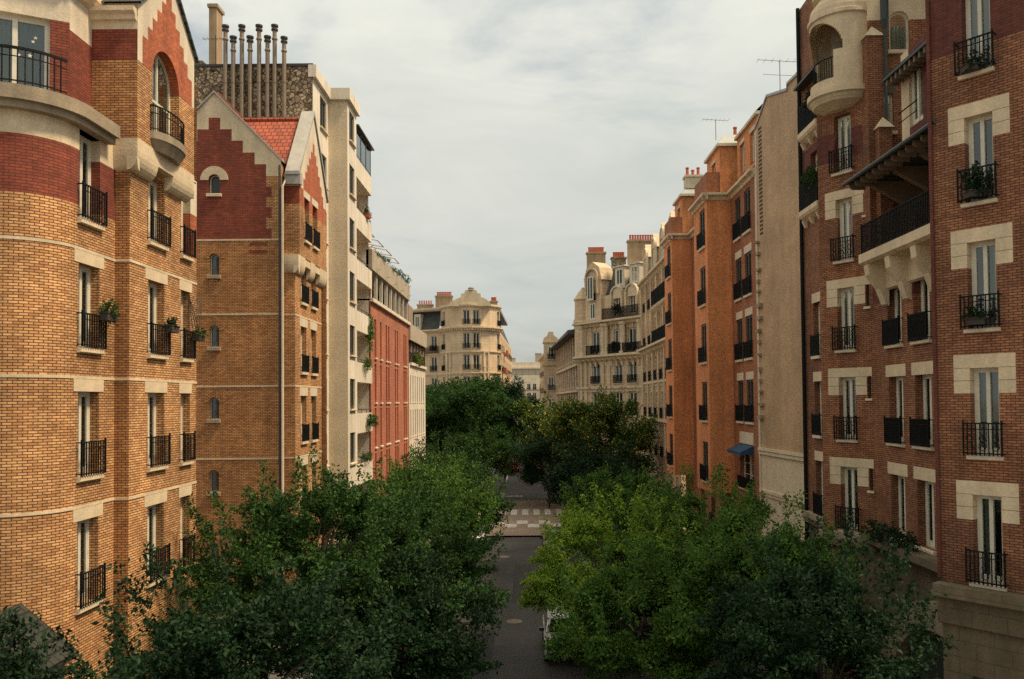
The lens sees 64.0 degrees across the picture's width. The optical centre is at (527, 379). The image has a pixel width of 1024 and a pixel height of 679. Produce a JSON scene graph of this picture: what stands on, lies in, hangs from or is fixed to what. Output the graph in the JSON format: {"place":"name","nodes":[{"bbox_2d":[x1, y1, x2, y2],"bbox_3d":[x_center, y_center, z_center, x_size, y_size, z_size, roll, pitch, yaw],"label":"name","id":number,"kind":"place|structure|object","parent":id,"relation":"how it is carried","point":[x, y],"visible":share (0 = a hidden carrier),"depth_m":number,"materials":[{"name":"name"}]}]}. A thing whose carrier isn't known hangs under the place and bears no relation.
{"place":"outdoors","nodes":[
{"label":"outdoors","id":0,"kind":"place"},
{"bbox_2d":[243,539,430,678],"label":"pavement","id":1,"kind":"structure","parent":0,"point":[272,676],"depth_m":29.81,"materials":[{"name":"concrete"}]},
{"bbox_2d":[0,605,66,678],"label":"street tree","id":2,"kind":"object","parent":1,"relation":"on","point":[18,668],"visible":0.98,"depth_m":14.83,"materials":[{"name":"green plant"}]},
{"bbox_2d":[165,444,512,674],"bbox_3d":[-5.881,6.289,25.388,9.740,8.882,8.720,0,-2,-23],"label":"street tree","id":3,"kind":"object","parent":1,"relation":"on","point":[273,541],"visible":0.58,"depth_m":23.66,"materials":[{"name":"green plant"}]},
{"bbox_2d":[400,436,498,515],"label":"street tree","id":4,"kind":"object","parent":1,"relation":"on","point":[437,451],"visible":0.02,"depth_m":55.67,"materials":[{"name":"green plant"}]},
{"bbox_2d":[181,0,805,361],"label":"sky","id":5,"kind":"structure","parent":0,"point":[511,140],"materials":[{"name":"white"}]},
{"bbox_2d":[456,437,616,678],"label":"road","id":6,"kind":"structure","parent":0,"point":[518,651],"depth_m":36.88,"materials":[{"name":"grey asphalt"}]},
{"bbox_2d":[271,545,503,678],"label":"street tree","id":7,"kind":"object","parent":6,"relation":"on","point":[439,647],"visible":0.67,"depth_m":21.82,"materials":[{"name":"green plant"}]},
{"bbox_2d":[334,475,508,614],"bbox_3d":[-4.333,7.240,31.250,7.421,7.260,7.629,-1,-2,0],"label":"street tree","id":8,"kind":"object","parent":6,"relation":"on","point":[465,551],"visible":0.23,"depth_m":30.86,"materials":[{"name":"green plant"}]},
{"bbox_2d":[364,448,507,558],"bbox_3d":[-4.532,7.122,38.244,7.303,7.866,8.072,-1,-2,0],"label":"street tree","id":9,"kind":"object","parent":6,"relation":"on","point":[481,505],"visible":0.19,"depth_m":38.05,"materials":[{"name":"green plant"}]},
{"bbox_2d":[381,427,519,535],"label":"street tree","id":10,"kind":"object","parent":6,"relation":"on","point":[483,475],"visible":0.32,"depth_m":46.40,"materials":[{"name":"green plant"}]},
{"bbox_2d":[442,412,522,478],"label":"street tree","id":11,"kind":"object","parent":6,"relation":"on","point":[492,446],"visible":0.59,"depth_m":78.36,"materials":[{"name":"green plant"}]},
{"bbox_2d":[468,564,539,678],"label":"road patch","id":12,"kind":"object","parent":6,"relation":"on","point":[520,570],"visible":0.5,"depth_m":42.41,"materials":[{"name":"grey asphalt"}]},
{"bbox_2d":[485,372,541,483],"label":"street tree","id":13,"kind":"object","parent":6,"relation":"on","point":[516,392],"visible":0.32,"depth_m":98.73,"materials":[{"name":"green plant"}]},
{"bbox_2d":[507,424,564,507],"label":"street tree","id":14,"kind":"object","parent":6,"relation":"on","point":[536,449],"visible":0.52,"depth_m":75.48,"materials":[{"name":"green plant"}]},
{"bbox_2d":[539,604,575,659],"bbox_3d":[1.488,10.099,32.957,2.080,1.472,4.140,-1,-2,0],"label":"parked car","id":15,"kind":"object","parent":6,"relation":"on","point":[544,629],"visible":0.3,"depth_m":32.24,"materials":[{"name":"white paint"}]},
{"bbox_2d":[487,500,684,535],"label":"raised crossing","id":16,"kind":"object","parent":6,"relation":"on","point":[530,517],"visible":0.2,"depth_m":69.16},
{"bbox_2d":[478,509,561,514],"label":"zebra marking","id":17,"kind":"object","parent":16,"relation":"on","point":[535,511],"visible":0.57,"depth_m":73.23,"materials":[{"name":"paint"}]},
{"bbox_2d":[483,520,560,526],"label":"checker marking","id":18,"kind":"object","parent":16,"relation":"on","point":[525,522],"visible":0.53,"depth_m":66.13,"materials":[{"name":"paint"}]},
{"bbox_2d":[516,481,712,673],"bbox_3d":[2.868,7.237,30.131,6.289,7.082,7.586,0,-2,-33],"label":"street tree","id":19,"kind":"object","parent":6,"relation":"on","point":[581,531],"visible":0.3,"depth_m":29.68,"materials":[{"name":"green plant"}]},
{"bbox_2d":[540,526,567,554],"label":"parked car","id":20,"kind":"object","parent":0,"point":[544,539],"visible":0.25,"depth_m":53.56,"materials":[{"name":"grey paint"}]},
{"bbox_2d":[580,551,826,678],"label":"pavement","id":21,"kind":"structure","parent":0,"point":[644,675],"depth_m":29.92,"materials":[{"name":"grey concrete"}]},
{"bbox_2d":[539,430,647,511],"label":"street tree","id":22,"kind":"object","parent":21,"relation":"on","point":[561,470],"visible":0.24,"depth_m":52.61,"materials":[{"name":"green plant"}]},
{"bbox_2d":[560,444,684,567],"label":"street tree","id":23,"kind":"object","parent":21,"relation":"on","point":[614,474],"visible":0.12,"depth_m":44.40,"materials":[{"name":"green plant"}]},
{"bbox_2d":[558,460,702,568],"bbox_3d":[5.086,7.369,38.429,7.425,7.216,8.360,-1,-2,0],"label":"street tree","id":24,"kind":"object","parent":21,"relation":"on","point":[603,476],"visible":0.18,"depth_m":38.12,"materials":[{"name":"green plant"}]},
{"bbox_2d":[610,461,810,661],"bbox_3d":[6.837,6.942,31.223,7.549,7.660,7.447,-1,-2,0],"label":"street tree","id":25,"kind":"object","parent":21,"relation":"on","point":[690,501],"visible":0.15,"depth_m":30.80,"materials":[{"name":"green plant"}]},
{"bbox_2d":[626,485,870,675],"bbox_3d":[6.565,6.900,24.983,7.084,7.422,8.472,-1,-2,0],"label":"street tree","id":26,"kind":"object","parent":21,"relation":"on","point":[672,623],"visible":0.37,"depth_m":23.95,"materials":[{"name":"green plant"}]},
{"bbox_2d":[689,513,960,678],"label":"street tree","id":27,"kind":"object","parent":21,"relation":"on","point":[757,621],"visible":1,"depth_m":17.64,"materials":[{"name":"green plant"}]},
{"label":"ground","id":28,"kind":"structure","parent":0,"visible":0},
{"bbox_2d":[0,0,198,678],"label":"brick apartment building","id":29,"kind":"structure","parent":28,"relation":"on","point":[98,167],"depth_m":20.40,"materials":[{"name":"orange brick"}]},
{"bbox_2d":[0,13,49,89],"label":"window","id":30,"kind":"structure","parent":29,"relation":"in","point":[13,28],"depth_m":20.05,"materials":[{"name":"grey glass"}]},
{"bbox_2d":[77,519,88,603],"bbox_3d":[-10.897,4.391,19.819,0.090,2.050,0.950,-1,-2,0],"label":"window","id":31,"kind":"structure","parent":29,"relation":"in","point":[86,522],"depth_m":20.11,"materials":[{"name":"white paint"}]},
{"bbox_2d":[78,392,89,473],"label":"window","id":32,"kind":"structure","parent":29,"relation":"in","point":[80,394],"depth_m":20.25,"materials":[{"name":"white paint"}]},
{"bbox_2d":[78,265,89,347],"bbox_3d":[-10.951,-1.777,19.981,0.090,2.030,0.950,-1,-2,0],"label":"window","id":33,"kind":"structure","parent":29,"relation":"in","point":[86,270],"depth_m":20.32,"materials":[{"name":"white paint"}]},
{"bbox_2d":[79,135,90,220],"bbox_3d":[-10.978,-4.926,20.063,0.090,2.150,0.950,-1,-2,0],"label":"window","id":34,"kind":"structure","parent":29,"relation":"in","point":[82,139],"depth_m":20.31,"materials":[{"name":"white paint"}]},
{"bbox_2d":[98,299,121,326],"bbox_3d":[-10.396,-1.681,20.382,0.556,0.753,0.697,0,-2,-32],"label":"flower box","id":35,"kind":"object","parent":29,"relation":"attached to","point":[107,315],"visible":1,"depth_m":20.30,"materials":[{"name":"green plant"}]},
{"bbox_2d":[147,504,155,578],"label":"window","id":36,"kind":"structure","parent":29,"relation":"in","point":[153,534],"depth_m":22.98,"materials":[{"name":"white paint"}]},
{"bbox_2d":[148,393,155,464],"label":"window","id":37,"kind":"structure","parent":29,"relation":"in","point":[153,395],"depth_m":23.06,"materials":[{"name":"white paint"}]},
{"bbox_2d":[148,282,155,353],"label":"window","id":38,"kind":"structure","parent":29,"relation":"in","point":[150,285],"depth_m":23.13,"materials":[{"name":"white paint"}]},
{"bbox_2d":[148,181,156,241],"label":"window","id":39,"kind":"structure","parent":29,"relation":"in","point":[151,183],"depth_m":23.22,"materials":[{"name":"white paint"}]},
{"bbox_2d":[152,54,169,135],"bbox_3d":[-10.409,-7.907,22.927,0.080,2.450,1.680,-1,-2,0],"label":"window","id":40,"kind":"structure","parent":29,"relation":"in","point":[157,59],"depth_m":22.97,"materials":[{"name":"white paint"}]},
{"bbox_2d":[163,316,179,333],"bbox_3d":[-10.120,-1.564,23.262,0.386,0.550,0.774,-1,-2,0],"label":"flower box","id":41,"kind":"object","parent":29,"relation":"attached to","point":[172,327],"visible":1,"depth_m":23.15,"materials":[{"name":"green plant"}]},
{"bbox_2d":[180,497,181,559],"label":"window","id":42,"kind":"structure","parent":29,"relation":"in","point":[180,497],"depth_m":24.78,"materials":[{"name":"white paint"}]},
{"bbox_2d":[181,292,182,357],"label":"window","id":43,"kind":"structure","parent":29,"relation":"in","point":[181,292],"depth_m":24.98,"materials":[{"name":"white paint"}]},
{"bbox_2d":[188,294,201,328],"bbox_3d":[-10.178,-2.056,25.065,0.024,1.015,1.024,-1,-2,0],"label":"trellis","id":44,"kind":"object","parent":29,"relation":"attached to","point":[190,305],"visible":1,"depth_m":24.93,"materials":[{"name":"brown wood"}]},
{"bbox_2d":[193,326,208,341],"bbox_3d":[-10.093,-1.416,25.170,0.662,0.517,0.531,1,-2,-42],"label":"flower box","id":45,"kind":"object","parent":29,"relation":"attached to","point":[200,336],"visible":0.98,"depth_m":25.08,"materials":[{"name":"green plant"}]},
{"bbox_2d":[50,519,402,678],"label":"street tree","id":46,"kind":"object","parent":28,"relation":"on","point":[214,650],"visible":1,"depth_m":16.24,"materials":[{"name":"green plant"}]},
{"bbox_2d":[196,90,328,625],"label":"gabled brick building","id":47,"kind":"structure","parent":28,"relation":"on","point":[261,349],"depth_m":35.09,"materials":[{"name":"brown brick"}]},
{"bbox_2d":[210,398,218,418],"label":"window","id":48,"kind":"structure","parent":47,"relation":"in","point":[215,406],"depth_m":35.19,"materials":[{"name":"grey glass"}]},
{"bbox_2d":[210,470,218,491],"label":"window","id":49,"kind":"structure","parent":47,"relation":"in","point":[215,477],"depth_m":35.11,"materials":[{"name":"grey glass"}]},
{"bbox_2d":[210,176,219,192],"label":"window","id":50,"kind":"structure","parent":47,"relation":"in","point":[214,182],"depth_m":35.32,"materials":[{"name":"grey glass"}]},
{"bbox_2d":[152,3,374,544],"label":"white apartment block","id":51,"kind":"structure","parent":28,"relation":"on","point":[267,89],"depth_m":42.90,"materials":[{"name":"white paint"}]},
{"bbox_2d":[320,97,324,128],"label":"window","id":52,"kind":"structure","parent":51,"relation":"in","point":[322,105],"depth_m":42.45,"materials":[{"name":"grey glass"}]},
{"bbox_2d":[350,432,353,462],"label":"window","id":53,"kind":"structure","parent":51,"relation":"in","point":[351,434],"depth_m":43.93,"materials":[{"name":"grey glass"}]},
{"bbox_2d":[350,379,353,408],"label":"window","id":54,"kind":"structure","parent":51,"relation":"in","point":[351,380],"depth_m":44.14,"materials":[{"name":"grey glass"}]},
{"bbox_2d":[365,314,374,352],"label":"ivy screen","id":55,"kind":"object","parent":51,"relation":"attached to","point":[371,334],"visible":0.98,"depth_m":48.59,"materials":[{"name":"green plant"}]},
{"bbox_2d":[366,412,378,426],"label":"hanging bush","id":56,"kind":"object","parent":51,"relation":"hanging from","point":[371,422],"visible":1,"depth_m":47.83,"materials":[{"name":"green plant"}]},
{"bbox_2d":[357,235,410,497],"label":"terracotta apartment block","id":57,"kind":"structure","parent":28,"relation":"on","point":[389,295],"depth_m":56.27,"materials":[{"name":"red brick"}]},
{"bbox_2d":[408,304,426,466],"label":"white slit window block","id":58,"kind":"structure","parent":28,"relation":"on","point":[417,339],"depth_m":70.13,"materials":[{"name":"white paint"}]},
{"bbox_2d":[413,287,511,467],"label":"rounded stone corner building","id":59,"kind":"structure","parent":28,"relation":"on","point":[468,338],"depth_m":121.47,"materials":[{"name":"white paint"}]},
{"bbox_2d":[425,373,515,463],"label":"street tree","id":60,"kind":"object","parent":28,"relation":"on","point":[459,399],"visible":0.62,"depth_m":81.23,"materials":[{"name":"green plant"}]},
{"bbox_2d":[512,353,541,423],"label":"distant white building","id":61,"kind":"structure","parent":28,"relation":"on","point":[528,373],"depth_m":301.15,"materials":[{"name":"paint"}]},
{"bbox_2d":[537,319,574,422],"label":"turreted building","id":62,"kind":"structure","parent":28,"relation":"on","point":[547,359],"depth_m":121.68,"materials":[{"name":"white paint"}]},
{"bbox_2d":[510,389,608,466],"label":"street tree","id":63,"kind":"object","parent":28,"relation":"on","point":[525,407],"visible":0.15,"depth_m":81.86,"materials":[{"name":"green plant"}]},
{"bbox_2d":[550,328,579,404],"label":"timbered brick building","id":64,"kind":"structure","parent":28,"relation":"on","point":[567,372],"depth_m":104.79,"materials":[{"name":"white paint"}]},
{"bbox_2d":[538,383,659,470],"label":"street tree","id":65,"kind":"object","parent":28,"relation":"on","point":[584,420],"visible":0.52,"depth_m":68.00,"materials":[{"name":"green plant"}]},
{"bbox_2d":[572,235,685,495],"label":"ornate corner building","id":66,"kind":"structure","parent":28,"relation":"on","point":[599,326],"depth_m":88.70,"materials":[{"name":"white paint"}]},
{"bbox_2d":[587,276,593,300],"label":"window","id":67,"kind":"structure","parent":66,"relation":"in","point":[590,296],"depth_m":90.00,"materials":[{"name":"white paint"}]},
{"bbox_2d":[537,527,743,678],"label":"street tree","id":68,"kind":"object","parent":28,"relation":"on","point":[602,642],"visible":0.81,"depth_m":24.99,"materials":[{"name":"green plant"}]},
{"bbox_2d":[637,210,680,498],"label":"bowed stone building","id":69,"kind":"structure","parent":28,"relation":"on","point":[651,285],"depth_m":70.87,"materials":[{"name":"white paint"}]},
{"bbox_2d":[660,58,804,550],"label":"orange brick building","id":70,"kind":"structure","parent":28,"relation":"on","point":[730,243],"depth_m":44.18,"materials":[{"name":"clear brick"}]},
{"bbox_2d":[700,209,704,246],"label":"window","id":71,"kind":"structure","parent":70,"relation":"in","point":[702,215],"depth_m":47.30,"materials":[{"name":"grey glass"}]},
{"bbox_2d":[701,267,705,303],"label":"window","id":72,"kind":"structure","parent":70,"relation":"in","point":[703,280],"depth_m":47.26,"materials":[{"name":"grey glass"}]},
{"bbox_2d":[702,324,706,361],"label":"window","id":73,"kind":"structure","parent":70,"relation":"in","point":[703,326],"depth_m":47.15,"materials":[{"name":"grey glass"}]},
{"bbox_2d":[703,382,707,419],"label":"window","id":74,"kind":"structure","parent":70,"relation":"in","point":[704,383],"depth_m":47.04,"materials":[{"name":"grey glass"}]},
{"bbox_2d":[704,441,707,479],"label":"window","id":75,"kind":"structure","parent":70,"relation":"in","point":[705,443],"depth_m":46.95,"materials":[{"name":"grey glass"}]},
{"bbox_2d":[736,197,740,237],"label":"window","id":76,"kind":"structure","parent":70,"relation":"in","point":[738,216],"depth_m":44.55,"materials":[{"name":"grey glass"}]},
{"bbox_2d":[737,258,741,295],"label":"window","id":77,"kind":"structure","parent":70,"relation":"in","point":[739,260],"depth_m":44.45,"materials":[{"name":"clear glass"}]},
{"bbox_2d":[738,319,742,359],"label":"window","id":78,"kind":"structure","parent":70,"relation":"in","point":[739,321],"depth_m":44.36,"materials":[{"name":"grey glass"}]},
{"bbox_2d":[739,380,743,420],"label":"window","id":79,"kind":"structure","parent":70,"relation":"in","point":[741,381],"depth_m":44.28,"materials":[{"name":"grey glass"}]},
{"bbox_2d":[745,188,750,230],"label":"window","id":80,"kind":"structure","parent":70,"relation":"in","point":[747,194],"depth_m":42.63,"materials":[{"name":"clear glass"}]},
{"bbox_2d":[746,251,751,292],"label":"window","id":81,"kind":"structure","parent":70,"relation":"in","point":[748,256],"depth_m":42.55,"materials":[{"name":"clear glass"}]},
{"bbox_2d":[744,444,753,489],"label":"window","id":82,"kind":"structure","parent":70,"relation":"in","point":[751,476],"depth_m":43.16,"materials":[{"name":"glass"}]},
{"bbox_2d":[747,315,752,357],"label":"window","id":83,"kind":"structure","parent":70,"relation":"in","point":[749,318],"depth_m":42.46,"materials":[{"name":"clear glass"}]},
{"bbox_2d":[748,379,753,421],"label":"window","id":84,"kind":"structure","parent":70,"relation":"in","point":[750,382],"depth_m":42.37,"materials":[{"name":"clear glass"}]},
{"bbox_2d":[793,0,1023,678],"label":"red brick apartment building","id":85,"kind":"structure","parent":28,"relation":"on","point":[913,397],"depth_m":23.87,"materials":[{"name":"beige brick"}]},
{"bbox_2d":[799,161,817,190],"bbox_3d":[10.972,-7.843,31.817,0.656,1.056,1.722,-1,-2,0],"label":"balcony shrub","id":86,"kind":"object","parent":85,"relation":"on","point":[809,172],"visible":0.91,"depth_m":31.73,"materials":[{"name":"green plant"}]},
{"bbox_2d":[838,115,851,171],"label":"window","id":87,"kind":"structure","parent":85,"relation":"in","point":[844,123],"depth_m":28.73,"materials":[{"name":"white paint"}]},
{"bbox_2d":[839,198,851,259],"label":"window","id":88,"kind":"structure","parent":85,"relation":"in","point":[845,229],"depth_m":28.66,"materials":[{"name":"white paint"}]},
{"bbox_2d":[841,287,853,349],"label":"window","id":89,"kind":"structure","parent":85,"relation":"in","point":[848,319],"depth_m":28.51,"materials":[{"name":"white paint"}]},
{"bbox_2d":[843,377,855,439],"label":"window","id":90,"kind":"structure","parent":85,"relation":"in","point":[845,379],"depth_m":28.43,"materials":[{"name":"white paint"}]},
{"bbox_2d":[844,467,856,529],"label":"window","id":91,"kind":"structure","parent":85,"relation":"in","point":[850,490],"depth_m":28.42,"materials":[{"name":"white paint"}]},
{"bbox_2d":[858,519,921,552],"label":"ledge plants","id":92,"kind":"object","parent":85,"relation":"on","point":[893,532],"visible":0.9,"depth_m":25.17,"materials":[{"name":"green plant"}]},
{"bbox_2d":[894,287,901,343],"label":"window","id":93,"kind":"structure","parent":85,"relation":"in","point":[895,289],"depth_m":26.14,"materials":[{"name":"white paint"}]},
{"bbox_2d":[889,12,908,48],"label":"window","id":94,"kind":"structure","parent":85,"relation":"in","point":[896,33],"depth_m":27.85,"materials":[{"name":"grey glass"}]},
{"bbox_2d":[896,376,903,441],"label":"window","id":95,"kind":"structure","parent":85,"relation":"in","point":[898,379],"depth_m":26.06,"materials":[{"name":"white paint"}]},
{"bbox_2d":[898,475,905,533],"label":"window","id":96,"kind":"structure","parent":85,"relation":"in","point":[899,477],"depth_m":25.99,"materials":[{"name":"white paint"}]},
{"bbox_2d":[912,68,922,124],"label":"window","id":97,"kind":"structure","parent":85,"relation":"in","point":[919,91],"depth_m":24.69,"materials":[{"name":"white paint"}]},
{"bbox_2d":[921,279,930,339],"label":"window","id":98,"kind":"structure","parent":85,"relation":"in","point":[923,280],"depth_m":24.33,"materials":[{"name":"white paint"}]},
{"bbox_2d":[908,637,943,678],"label":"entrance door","id":99,"kind":"structure","parent":85,"relation":"in","point":[939,663],"depth_m":23.30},
{"bbox_2d":[923,374,932,446],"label":"window","id":100,"kind":"structure","parent":85,"relation":"in","point":[925,377],"depth_m":24.25,"materials":[{"name":"white paint"}]},
{"bbox_2d":[925,481,934,548],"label":"window","id":101,"kind":"structure","parent":85,"relation":"in","point":[930,543],"depth_m":24.17,"materials":[{"name":"white paint"}]},
{"bbox_2d":[958,160,993,199],"bbox_3d":[10.923,-4.853,19.891,0.888,0.946,0.741,-1,-2,0],"label":"flower box","id":102,"kind":"object","parent":85,"relation":"on","point":[971,192],"visible":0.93,"depth_m":19.80,"materials":[{"name":"green plant"}]},
{"bbox_2d":[960,50,994,73],"bbox_3d":[10.916,-7.754,20.018,0.851,0.671,0.794,-1,-2,0],"label":"flower box","id":103,"kind":"object","parent":85,"relation":"on","point":[969,66],"visible":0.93,"depth_m":19.83,"materials":[{"name":"green plant"}]},
{"bbox_2d":[965,0,990,66],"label":"window","id":104,"kind":"structure","parent":85,"relation":"in","point":[977,11],"depth_m":20.33,"materials":[{"name":"white paint"}]},
{"bbox_2d":[961,303,997,327],"bbox_3d":[10.932,-1.537,19.887,0.780,0.706,0.818,-1,-2,0],"label":"flower box","id":105,"kind":"object","parent":85,"relation":"on","point":[978,321],"visible":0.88,"depth_m":19.73,"materials":[{"name":"green plant"}]},
{"bbox_2d":[968,114,993,201],"bbox_3d":[11.216,-5.412,20.156,0.090,2.140,0.660,1,-2,-39],"label":"window","id":106,"kind":"structure","parent":85,"relation":"in","point":[981,120],"depth_m":20.17,"materials":[{"name":"white paint"}]},
{"bbox_2d":[971,240,996,328],"bbox_3d":[11.293,-2.313,20.115,0.217,2.140,0.660,1,-2,-39],"label":"window","id":107,"kind":"structure","parent":85,"relation":"in","point":[985,245],"depth_m":20.09,"materials":[{"name":"white paint"}]},
{"bbox_2d":[974,367,999,455],"bbox_3d":[11.320,0.776,20.035,0.219,2.140,0.660,1,-2,-39],"label":"window","id":108,"kind":"structure","parent":85,"relation":"in","point":[986,380],"depth_m":20.08,"materials":[{"name":"white paint"}]},
{"bbox_2d":[977,495,1003,584],"bbox_3d":[11.346,3.865,19.953,0.217,2.140,0.660,1,-2,-39],"label":"window","id":109,"kind":"structure","parent":85,"relation":"in","point":[985,504],"depth_m":20.09,"materials":[{"name":"white paint"}]},
{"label":"left pavement","id":110,"kind":"structure","parent":0,"visible":0},
{"bbox_2d":[425,383,484,456],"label":"street tree","id":111,"kind":"object","parent":110,"relation":"on","point":[429,390],"visible":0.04,"depth_m":90.59,"materials":[{"name":"green plant"}]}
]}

